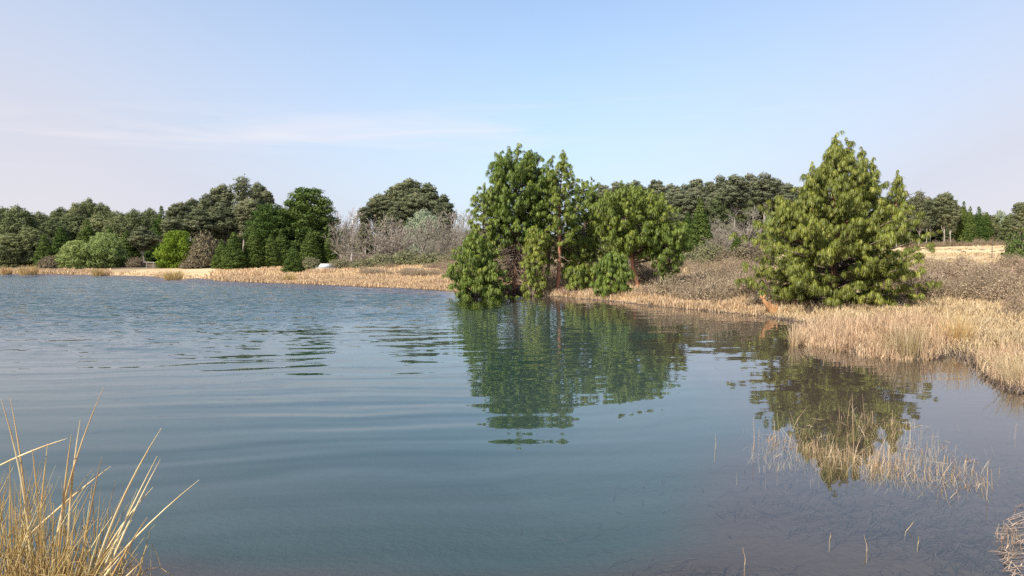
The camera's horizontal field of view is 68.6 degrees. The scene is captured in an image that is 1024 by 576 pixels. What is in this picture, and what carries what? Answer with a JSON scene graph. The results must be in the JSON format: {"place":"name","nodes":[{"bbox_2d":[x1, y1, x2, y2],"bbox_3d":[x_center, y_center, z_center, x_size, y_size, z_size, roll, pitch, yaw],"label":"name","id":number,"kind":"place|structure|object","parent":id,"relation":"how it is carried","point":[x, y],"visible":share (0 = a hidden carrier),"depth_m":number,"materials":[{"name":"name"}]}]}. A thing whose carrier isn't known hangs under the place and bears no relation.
{"place":"outdoors","nodes":[
{"label":"outdoors","id":0,"kind":"place"},
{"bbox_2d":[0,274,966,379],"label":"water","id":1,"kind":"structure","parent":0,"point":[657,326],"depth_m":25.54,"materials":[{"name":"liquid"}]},
{"bbox_2d":[742,396,1018,503],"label":"drowned reeds","id":2,"kind":"object","parent":1,"relation":"in","point":[881,469],"visible":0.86,"depth_m":9.08,"materials":[{"name":"dry straw"},{"name":"pale reed stems"}]},
{"bbox_2d":[0,243,1023,575],"bbox_3d":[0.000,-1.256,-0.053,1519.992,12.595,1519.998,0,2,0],"label":"ground","id":3,"kind":"structure","parent":0,"point":[398,461],"depth_m":13.34,"materials":[{"name":"liquid"}]},
{"bbox_2d":[0,232,32,267],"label":"broadleaf tree","id":4,"kind":"object","parent":3,"relation":"on","point":[9,248],"visible":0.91,"depth_m":124.37,"materials":[{"name":"green plant"}]},
{"bbox_2d":[0,204,43,238],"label":"broadleaf tree","id":5,"kind":"object","parent":3,"relation":"on","point":[16,219],"visible":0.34,"depth_m":137.99,"materials":[{"name":"green plant"}]},
{"bbox_2d":[14,226,53,266],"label":"broadleaf tree","id":6,"kind":"object","parent":3,"relation":"on","point":[31,237],"visible":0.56,"depth_m":126.22,"materials":[{"name":"green plant"}]},
{"bbox_2d":[31,234,54,266],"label":"conifer tree","id":7,"kind":"object","parent":3,"relation":"on","point":[44,249],"visible":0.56,"depth_m":123.12,"materials":[{"name":"green plant"}]},
{"bbox_2d":[38,219,71,243],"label":"broadleaf tree","id":8,"kind":"object","parent":3,"relation":"on","point":[49,228],"visible":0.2,"depth_m":163.30,"materials":[{"name":"green plant"}]},
{"bbox_2d":[51,226,68,255],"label":"conifer tree","id":9,"kind":"object","parent":3,"relation":"on","point":[60,239],"visible":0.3,"depth_m":140.93,"materials":[{"name":"green plant"}]},
{"bbox_2d":[56,212,90,241],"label":"broadleaf tree","id":10,"kind":"object","parent":3,"relation":"on","point":[73,221],"visible":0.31,"depth_m":175.45,"materials":[{"name":"green plant"}]},
{"bbox_2d":[55,240,98,268],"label":"willow tree","id":11,"kind":"object","parent":3,"relation":"on","point":[71,257],"visible":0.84,"depth_m":116.30,"materials":[{"name":"green plant"}]},
{"bbox_2d":[75,219,95,246],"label":"conifer tree","id":12,"kind":"object","parent":3,"relation":"on","point":[87,233],"visible":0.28,"depth_m":150.89,"materials":[{"name":"green plant"}]},
{"bbox_2d":[78,214,110,237],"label":"broadleaf tree","id":13,"kind":"object","parent":3,"relation":"on","point":[97,223],"visible":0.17,"depth_m":165.75,"materials":[{"name":"green plant"}]},
{"bbox_2d":[0,389,198,575],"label":"tall grass tussock","id":14,"kind":"object","parent":3,"relation":"on","point":[60,568],"depth_m":4.49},
{"bbox_2d":[80,232,130,268],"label":"willow tree","id":15,"kind":"object","parent":3,"relation":"on","point":[113,253],"visible":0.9,"depth_m":118.22,"materials":[{"name":"green plant"}]},
{"bbox_2d":[102,215,137,251],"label":"broadleaf tree","id":16,"kind":"object","parent":3,"relation":"on","point":[119,225],"visible":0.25,"depth_m":150.50,"materials":[{"name":"green plant"}]},
{"bbox_2d":[120,231,141,263],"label":"conifer tree","id":17,"kind":"object","parent":3,"relation":"on","point":[133,252],"visible":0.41,"depth_m":131.16,"materials":[{"name":"green plant"}]},
{"bbox_2d":[124,208,149,255],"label":"broadleaf tree","id":18,"kind":"object","parent":3,"relation":"on","point":[137,218],"visible":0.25,"depth_m":170.33,"materials":[{"name":"green plant"}]},
{"bbox_2d":[126,226,161,261],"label":"eucalyptus tree","id":19,"kind":"object","parent":3,"relation":"on","point":[142,239],"visible":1,"depth_m":130.76,"materials":[{"name":"green plant"}]},
{"bbox_2d":[141,220,163,261],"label":"conifer tree","id":20,"kind":"object","parent":3,"relation":"on","point":[149,256],"visible":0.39,"depth_m":138.58,"materials":[{"name":"green plant"}]},
{"bbox_2d":[158,219,184,244],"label":"eucalyptus tree","id":21,"kind":"object","parent":3,"relation":"on","point":[169,225],"visible":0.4,"depth_m":138.63,"materials":[{"name":"green plant"}]},
{"bbox_2d":[152,229,196,267],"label":"leafy tree","id":22,"kind":"object","parent":3,"relation":"on","point":[172,251],"visible":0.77,"depth_m":111.18,"materials":[{"name":"green plant"}]},
{"bbox_2d":[164,201,191,232],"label":"eucalyptus tree","id":23,"kind":"object","parent":3,"relation":"on","point":[178,211],"visible":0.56,"depth_m":175.74,"materials":[{"name":"green plant"}]},
{"bbox_2d":[180,208,220,239],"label":"eucalyptus tree","id":24,"kind":"object","parent":3,"relation":"on","point":[194,221],"visible":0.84,"depth_m":144.06,"materials":[{"name":"green plant"}]},
{"bbox_2d":[185,228,219,267],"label":"bare shrub","id":25,"kind":"object","parent":3,"relation":"on","point":[203,249],"visible":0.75,"depth_m":108.59,"materials":[{"name":"brown plant"}]},
{"bbox_2d":[192,193,214,213],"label":"eucalyptus tree","id":26,"kind":"object","parent":3,"relation":"on","point":[207,204],"visible":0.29,"depth_m":170.14,"materials":[{"name":"green plant"}]},
{"bbox_2d":[210,239,226,268],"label":"conifer bush","id":27,"kind":"object","parent":3,"relation":"on","point":[216,259],"visible":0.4,"depth_m":105.25,"materials":[{"name":"green plant"}]},
{"bbox_2d":[209,183,234,206],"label":"eucalyptus tree","id":28,"kind":"object","parent":3,"relation":"on","point":[219,192],"visible":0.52,"depth_m":173.41,"materials":[{"name":"green plant"}]},
{"bbox_2d":[207,198,241,244],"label":"eucalyptus tree","id":29,"kind":"object","parent":3,"relation":"on","point":[225,221],"visible":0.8,"depth_m":147.93,"materials":[{"name":"green plant"}]},
{"bbox_2d":[218,232,248,269],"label":"conifer bush","id":30,"kind":"object","parent":3,"relation":"on","point":[233,257],"visible":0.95,"depth_m":103.05,"materials":[{"name":"green plant"}]},
{"bbox_2d":[229,174,252,248],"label":"eucalyptus tree","id":31,"kind":"object","parent":3,"relation":"on","point":[242,194],"visible":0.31,"depth_m":166.42,"materials":[{"name":"green plant"}]},
{"bbox_2d":[232,197,259,239],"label":"eucalyptus tree","id":32,"kind":"object","parent":3,"relation":"on","point":[244,208],"visible":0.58,"depth_m":146.01,"materials":[{"name":"green plant"}]},
{"bbox_2d":[243,228,265,268],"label":"conifer bush","id":33,"kind":"object","parent":3,"relation":"on","point":[254,251],"visible":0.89,"depth_m":105.02,"materials":[{"name":"green plant"}]},
{"bbox_2d":[241,202,294,248],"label":"pine tree","id":34,"kind":"object","parent":3,"relation":"on","point":[263,227],"visible":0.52,"depth_m":113.76,"materials":[{"name":"green plant"}]},
{"bbox_2d":[262,234,283,267],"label":"conifer bush","id":35,"kind":"object","parent":3,"relation":"on","point":[273,258],"visible":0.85,"depth_m":106.19,"materials":[{"name":"green plant"}]},
{"bbox_2d":[274,228,290,264],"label":"conifer bush","id":36,"kind":"object","parent":3,"relation":"on","point":[283,243],"visible":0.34,"depth_m":111.17,"materials":[{"name":"green plant"}]},
{"bbox_2d":[280,243,305,272],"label":"young pine","id":37,"kind":"object","parent":3,"relation":"on","point":[292,262],"visible":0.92,"depth_m":87.39,"materials":[{"name":"green plant"}]},
{"bbox_2d":[278,186,342,253],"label":"pine tree","id":38,"kind":"object","parent":3,"relation":"on","point":[304,213],"visible":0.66,"depth_m":115.56,"materials":[{"name":"green plant"}]},
{"bbox_2d":[299,228,324,262],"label":"conifer bush","id":39,"kind":"object","parent":3,"relation":"on","point":[309,247],"visible":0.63,"depth_m":109.13,"materials":[{"name":"green plant"}]},
{"bbox_2d":[321,233,337,262],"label":"conifer bush","id":40,"kind":"object","parent":3,"relation":"on","point":[328,254],"visible":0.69,"depth_m":111.23,"materials":[{"name":"green plant"}]},
{"bbox_2d":[320,206,361,260],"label":"bare tree","id":41,"kind":"object","parent":3,"relation":"on","point":[344,233],"visible":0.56,"depth_m":117.58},
{"bbox_2d":[321,220,376,263],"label":"bare tree","id":42,"kind":"object","parent":3,"relation":"on","point":[346,249],"visible":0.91,"depth_m":104.77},
{"bbox_2d":[355,206,373,254],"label":"eucalyptus tree","id":43,"kind":"object","parent":3,"relation":"on","point":[368,215],"visible":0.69,"depth_m":162.66,"materials":[{"name":"green plant"}]},
{"bbox_2d":[342,208,399,259],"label":"bare tree","id":44,"kind":"object","parent":3,"relation":"on","point":[362,252],"visible":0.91,"depth_m":107.43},
{"bbox_2d":[365,193,393,240],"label":"eucalyptus tree","id":45,"kind":"object","parent":3,"relation":"on","point":[379,205],"visible":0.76,"depth_m":163.73,"materials":[{"name":"green plant"}]},
{"bbox_2d":[365,252,397,265],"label":"olive shrub","id":46,"kind":"object","parent":3,"relation":"on","point":[379,259],"visible":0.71,"depth_m":100.80,"materials":[{"name":"green plant"}]},
{"bbox_2d":[0,264,767,316],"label":"shore grass","id":47,"kind":"structure","parent":3,"relation":"on","point":[333,276],"depth_m":64.29,"materials":[{"name":"plant"}]},
{"bbox_2d":[368,219,420,255],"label":"bare tree","id":48,"kind":"object","parent":3,"relation":"on","point":[395,246],"visible":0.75,"depth_m":110.58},
{"bbox_2d":[380,204,408,242],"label":"eucalyptus tree","id":49,"kind":"object","parent":3,"relation":"on","point":[393,211],"visible":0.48,"depth_m":155.95,"materials":[{"name":"green plant"}]},
{"bbox_2d":[389,249,418,265],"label":"olive shrub","id":50,"kind":"object","parent":3,"relation":"on","point":[405,257],"visible":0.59,"depth_m":102.36,"materials":[{"name":"green plant"}]},
{"bbox_2d":[389,178,425,205],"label":"eucalyptus tree","id":51,"kind":"object","parent":3,"relation":"on","point":[405,187],"visible":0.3,"depth_m":168.80,"materials":[{"name":"green plant"}]},
{"bbox_2d":[389,215,435,255],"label":"bare tree","id":52,"kind":"object","parent":3,"relation":"on","point":[427,230],"visible":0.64,"depth_m":117.07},
{"bbox_2d":[395,192,433,223],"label":"eucalyptus tree","id":53,"kind":"object","parent":3,"relation":"on","point":[409,205],"visible":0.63,"depth_m":157.21,"materials":[{"name":"green plant"}]},
{"bbox_2d":[403,209,442,254],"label":"budding tree","id":54,"kind":"object","parent":3,"relation":"on","point":[417,219],"visible":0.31,"depth_m":136.26,"materials":[{"name":"green plant"}]},
{"bbox_2d":[410,250,445,264],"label":"olive shrub","id":55,"kind":"object","parent":3,"relation":"on","point":[425,259],"visible":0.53,"depth_m":100.54,"materials":[{"name":"green plant"}]},
{"bbox_2d":[416,182,440,210],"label":"eucalyptus tree","id":56,"kind":"object","parent":3,"relation":"on","point":[431,195],"visible":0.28,"depth_m":167.55,"materials":[{"name":"green plant"}]},
{"bbox_2d":[406,225,454,254],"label":"bare tree","id":57,"kind":"object","parent":3,"relation":"on","point":[434,241],"visible":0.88,"depth_m":107.26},
{"bbox_2d":[414,208,463,253],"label":"bare tree","id":58,"kind":"object","parent":3,"relation":"on","point":[435,227],"visible":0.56,"depth_m":119.47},
{"bbox_2d":[429,202,453,236],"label":"eucalyptus tree","id":59,"kind":"object","parent":3,"relation":"on","point":[438,207],"visible":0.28,"depth_m":158.53,"materials":[{"name":"green plant"}]},
{"bbox_2d":[432,193,457,249],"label":"eucalyptus tree","id":60,"kind":"object","parent":3,"relation":"on","point":[445,204],"visible":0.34,"depth_m":166.45,"materials":[{"name":"green plant"}]},
{"bbox_2d":[431,225,465,255],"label":"bare tree","id":61,"kind":"object","parent":3,"relation":"on","point":[448,246],"visible":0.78,"depth_m":109.60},
{"bbox_2d":[441,229,519,297],"bbox_3d":[-1.906,-0.964,45.201,3.826,5.185,4.035,2,3,38],"label":"weeping pine","id":62,"kind":"object","parent":3,"relation":"on","point":[472,264],"visible":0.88,"depth_m":44.58,"materials":[{"name":"green plant"}]},
{"bbox_2d":[465,182,505,270],"bbox_3d":[-1.687,-2.790,47.386,2.446,7.735,2.283,-1,3,-28],"label":"weeping pine","id":63,"kind":"object","parent":3,"relation":"on","point":[488,221],"visible":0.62,"depth_m":47.00,"materials":[{"name":"green plant"}]},
{"bbox_2d":[481,143,559,295],"bbox_3d":[0.530,-3.891,47.960,5.107,10.342,4.992,0,2,0],"label":"weeping pine","id":64,"kind":"object","parent":3,"relation":"on","point":[525,172],"visible":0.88,"depth_m":46.93,"materials":[{"name":"green plant"}]},
{"bbox_2d":[519,225,550,295],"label":"weeping pine","id":65,"kind":"object","parent":3,"relation":"on","point":[532,239],"visible":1,"depth_m":45.89,"materials":[{"name":"green plant"}]},
{"bbox_2d":[536,165,565,270],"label":"weeping pine","id":66,"kind":"object","parent":3,"relation":"on","point":[547,250],"visible":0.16,"depth_m":52.75,"materials":[{"name":"green plant"}]},
{"bbox_2d":[540,149,582,291],"bbox_3d":[2.983,-4.108,47.445,2.888,9.294,3.011,0,2,0],"label":"weeping pine","id":67,"kind":"object","parent":3,"relation":"on","point":[558,223],"visible":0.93,"depth_m":47.05,"materials":[{"name":"green plant"}]},
{"bbox_2d":[555,234,592,288],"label":"weeping pine","id":68,"kind":"object","parent":3,"relation":"on","point":[571,257],"visible":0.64,"depth_m":48.58,"materials":[{"name":"green plant"}]},
{"bbox_2d":[563,263,594,290],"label":"weeping pine","id":69,"kind":"object","parent":3,"relation":"on","point":[579,276],"visible":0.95,"depth_m":44.70,"materials":[{"name":"green plant"}]},
{"bbox_2d":[566,177,607,279],"bbox_3d":[4.989,-3.661,50.756,3.191,7.790,3.496,0,2,0],"label":"weeping pine","id":70,"kind":"object","parent":3,"relation":"on","point":[585,217],"visible":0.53,"depth_m":50.33,"materials":[{"name":"green plant"}]},
{"bbox_2d":[589,248,635,298],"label":"weeping pine","id":71,"kind":"object","parent":3,"relation":"on","point":[610,268],"visible":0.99,"depth_m":41.57,"materials":[{"name":"green plant"}]},
{"bbox_2d":[586,180,687,286],"bbox_3d":[7.717,-3.132,46.393,6.162,7.007,5.986,0,2,0],"label":"weeping pine","id":72,"kind":"object","parent":3,"relation":"on","point":[635,209],"visible":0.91,"depth_m":45.30,"materials":[{"name":"green plant"}]},
{"bbox_2d":[641,220,694,286],"bbox_3d":[9.280,-1.826,44.983,3.095,4.500,2.808,2,3,37],"label":"weeping pine","id":73,"kind":"object","parent":3,"relation":"on","point":[665,256],"visible":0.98,"depth_m":44.49,"materials":[{"name":"green plant"}]},
{"bbox_2d":[672,193,691,215],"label":"eucalyptus tree","id":74,"kind":"object","parent":3,"relation":"on","point":[683,203],"visible":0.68,"depth_m":184.88,"materials":[{"name":"green plant"}]},
{"bbox_2d":[356,237,1023,305],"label":"heath","id":75,"kind":"object","parent":3,"relation":"on","point":[723,278],"visible":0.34,"depth_m":47.71,"materials":[{"name":"brown plant"}]},
{"bbox_2d":[684,190,705,217],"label":"eucalyptus tree","id":76,"kind":"object","parent":3,"relation":"on","point":[694,196],"visible":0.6,"depth_m":185.24,"materials":[{"name":"green plant"}]},
{"bbox_2d":[686,198,713,252],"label":"conifer tree","id":77,"kind":"object","parent":3,"relation":"on","point":[699,225],"visible":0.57,"depth_m":116.82,"materials":[{"name":"green plant"}]},
{"bbox_2d":[690,238,727,263],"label":"olive shrub","id":78,"kind":"object","parent":3,"relation":"on","point":[710,251],"visible":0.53,"depth_m":86.90,"materials":[{"name":"green plant"}]},
{"bbox_2d":[705,194,735,243],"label":"broadleaf tree","id":79,"kind":"object","parent":3,"relation":"on","point":[720,211],"visible":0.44,"depth_m":187.61,"materials":[{"name":"green plant"}]},
{"bbox_2d":[719,174,751,239],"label":"eucalyptus tree","id":80,"kind":"object","parent":3,"relation":"on","point":[734,194],"visible":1,"depth_m":185.68,"materials":[{"name":"green plant"}]},
{"bbox_2d":[723,204,764,247],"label":"bare tree","id":81,"kind":"object","parent":3,"relation":"on","point":[752,215],"visible":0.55,"depth_m":133.58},
{"bbox_2d":[727,243,762,261],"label":"brown bush","id":82,"kind":"object","parent":3,"relation":"on","point":[745,252],"visible":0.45,"depth_m":82.72,"materials":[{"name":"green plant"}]},
{"bbox_2d":[736,199,757,241],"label":"broadleaf tree","id":83,"kind":"object","parent":3,"relation":"on","point":[750,203],"visible":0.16,"depth_m":207.01,"materials":[{"name":"green plant"}]},
{"bbox_2d":[749,171,782,220],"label":"eucalyptus tree","id":84,"kind":"object","parent":3,"relation":"on","point":[765,188],"visible":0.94,"depth_m":185.58,"materials":[{"name":"green plant"}]},
{"bbox_2d":[519,294,1023,394],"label":"wet litter","id":85,"kind":"object","parent":3,"relation":"on","point":[986,375],"visible":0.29,"depth_m":17.51,"materials":[{"name":"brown wood"}]},
{"bbox_2d":[525,452,1023,575],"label":"water weed","id":86,"kind":"object","parent":3,"relation":"on","point":[975,565],"visible":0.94,"depth_m":7.09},
{"bbox_2d":[546,244,1023,374],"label":"dry grass","id":87,"kind":"structure","parent":3,"relation":"on","point":[1009,327],"depth_m":26.52,"materials":[{"name":"plant"}]},
{"bbox_2d":[726,131,942,308],"bbox_3d":[13.412,-2.724,31.402,8.090,7.573,8.027,0,2,0],"label":"weeping pine","id":88,"kind":"object","parent":3,"relation":"on","point":[851,236],"visible":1,"depth_m":30.38,"materials":[{"name":"green plant"}]},
{"bbox_2d":[791,306,1023,391],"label":"reed bed","id":89,"kind":"object","parent":3,"relation":"on","point":[847,337],"visible":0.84,"depth_m":19.40,"materials":[{"name":"plant"}]},
{"bbox_2d":[871,319,947,359],"bbox_3d":[9.312,1.231,17.796,1.944,1.135,1.930,1,3,26],"label":"grass tussock","id":90,"kind":"object","parent":3,"relation":"on","point":[910,348],"depth_m":17.68,"materials":[{"name":"dry grass"},{"name":"straw"}]},
{"bbox_2d":[909,190,930,244],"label":"eucalyptus tree","id":91,"kind":"object","parent":3,"relation":"on","point":[919,200],"visible":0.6,"depth_m":131.00,"materials":[{"name":"green plant"}]},
{"bbox_2d":[929,191,958,241],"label":"eucalyptus tree","id":92,"kind":"object","parent":3,"relation":"on","point":[939,206],"visible":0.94,"depth_m":129.79,"materials":[{"name":"green plant"}]},
{"bbox_2d":[942,200,961,241],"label":"eucalyptus tree","id":93,"kind":"object","parent":3,"relation":"on","point":[954,217],"visible":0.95,"depth_m":128.91,"materials":[{"name":"green plant"}]},
{"bbox_2d":[929,307,991,344],"bbox_3d":[11.624,1.079,19.525,1.595,1.199,1.602,0,2,0],"label":"grass tussock","id":94,"kind":"object","parent":3,"relation":"on","point":[962,330],"depth_m":19.31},
{"bbox_2d":[954,201,967,242],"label":"conifer tree","id":95,"kind":"object","parent":3,"relation":"on","point":[960,229],"visible":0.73,"depth_m":130.31,"materials":[{"name":"green plant"}]},
{"bbox_2d":[961,206,978,243],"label":"conifer tree","id":96,"kind":"object","parent":3,"relation":"on","point":[969,234],"visible":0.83,"depth_m":129.10,"materials":[{"name":"green plant"}]},
{"bbox_2d":[945,271,995,300],"bbox_3d":[19.484,-0.050,31.847,1.805,1.516,1.815,1,2,16],"label":"heath shrub","id":97,"kind":"object","parent":3,"relation":"on","point":[966,291],"visible":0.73,"depth_m":31.66,"materials":[{"name":"brown plant"}]},
{"bbox_2d":[974,206,988,242],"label":"conifer tree","id":98,"kind":"object","parent":3,"relation":"on","point":[982,233],"visible":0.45,"depth_m":130.94,"materials":[{"name":"green plant"}]},
{"bbox_2d":[975,273,1023,302],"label":"heath shrub","id":99,"kind":"object","parent":3,"relation":"on","point":[1000,291],"visible":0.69,"depth_m":30.12,"materials":[{"name":"brown plant"}]},
{"bbox_2d":[981,355,1023,386],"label":"grass tussock","id":100,"kind":"object","parent":3,"relation":"on","point":[1017,367],"depth_m":13.90,"materials":[{"name":"plant"}]},
{"bbox_2d":[983,259,1023,284],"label":"heath shrub","id":101,"kind":"object","parent":3,"relation":"on","point":[1010,275],"visible":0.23,"depth_m":36.74,"materials":[{"name":"brown plant"}]},
{"bbox_2d":[992,503,1023,575],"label":"straw litter","id":102,"kind":"object","parent":3,"relation":"on","point":[1012,543],"visible":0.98,"depth_m":6.27,"materials":[{"name":"brown plant"}]},
{"bbox_2d":[997,228,1023,261],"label":"dark bush","id":103,"kind":"object","parent":3,"relation":"on","point":[1017,245],"visible":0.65,"depth_m":61.65,"materials":[{"name":"green plant"}]},
{"bbox_2d":[998,213,1023,242],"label":"conifer tree","id":104,"kind":"object","parent":3,"relation":"on","point":[1008,219],"visible":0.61,"depth_m":134.92,"materials":[{"name":"green plant"}]},
{"bbox_2d":[999,288,1023,313],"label":"heath shrub","id":105,"kind":"object","parent":3,"relation":"on","point":[1012,305],"visible":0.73,"depth_m":25.01,"materials":[{"name":"brown plant"}]},
{"bbox_2d":[1011,202,1023,234],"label":"eucalyptus tree","id":106,"kind":"object","parent":3,"relation":"on","point":[1018,212],"visible":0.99,"depth_m":127.19,"materials":[{"name":"green plant"}]},
{"bbox_2d":[0,0,1023,238],"label":"sky","id":107,"kind":"structure","parent":0,"point":[123,105],"materials":[{"name":"blue"}]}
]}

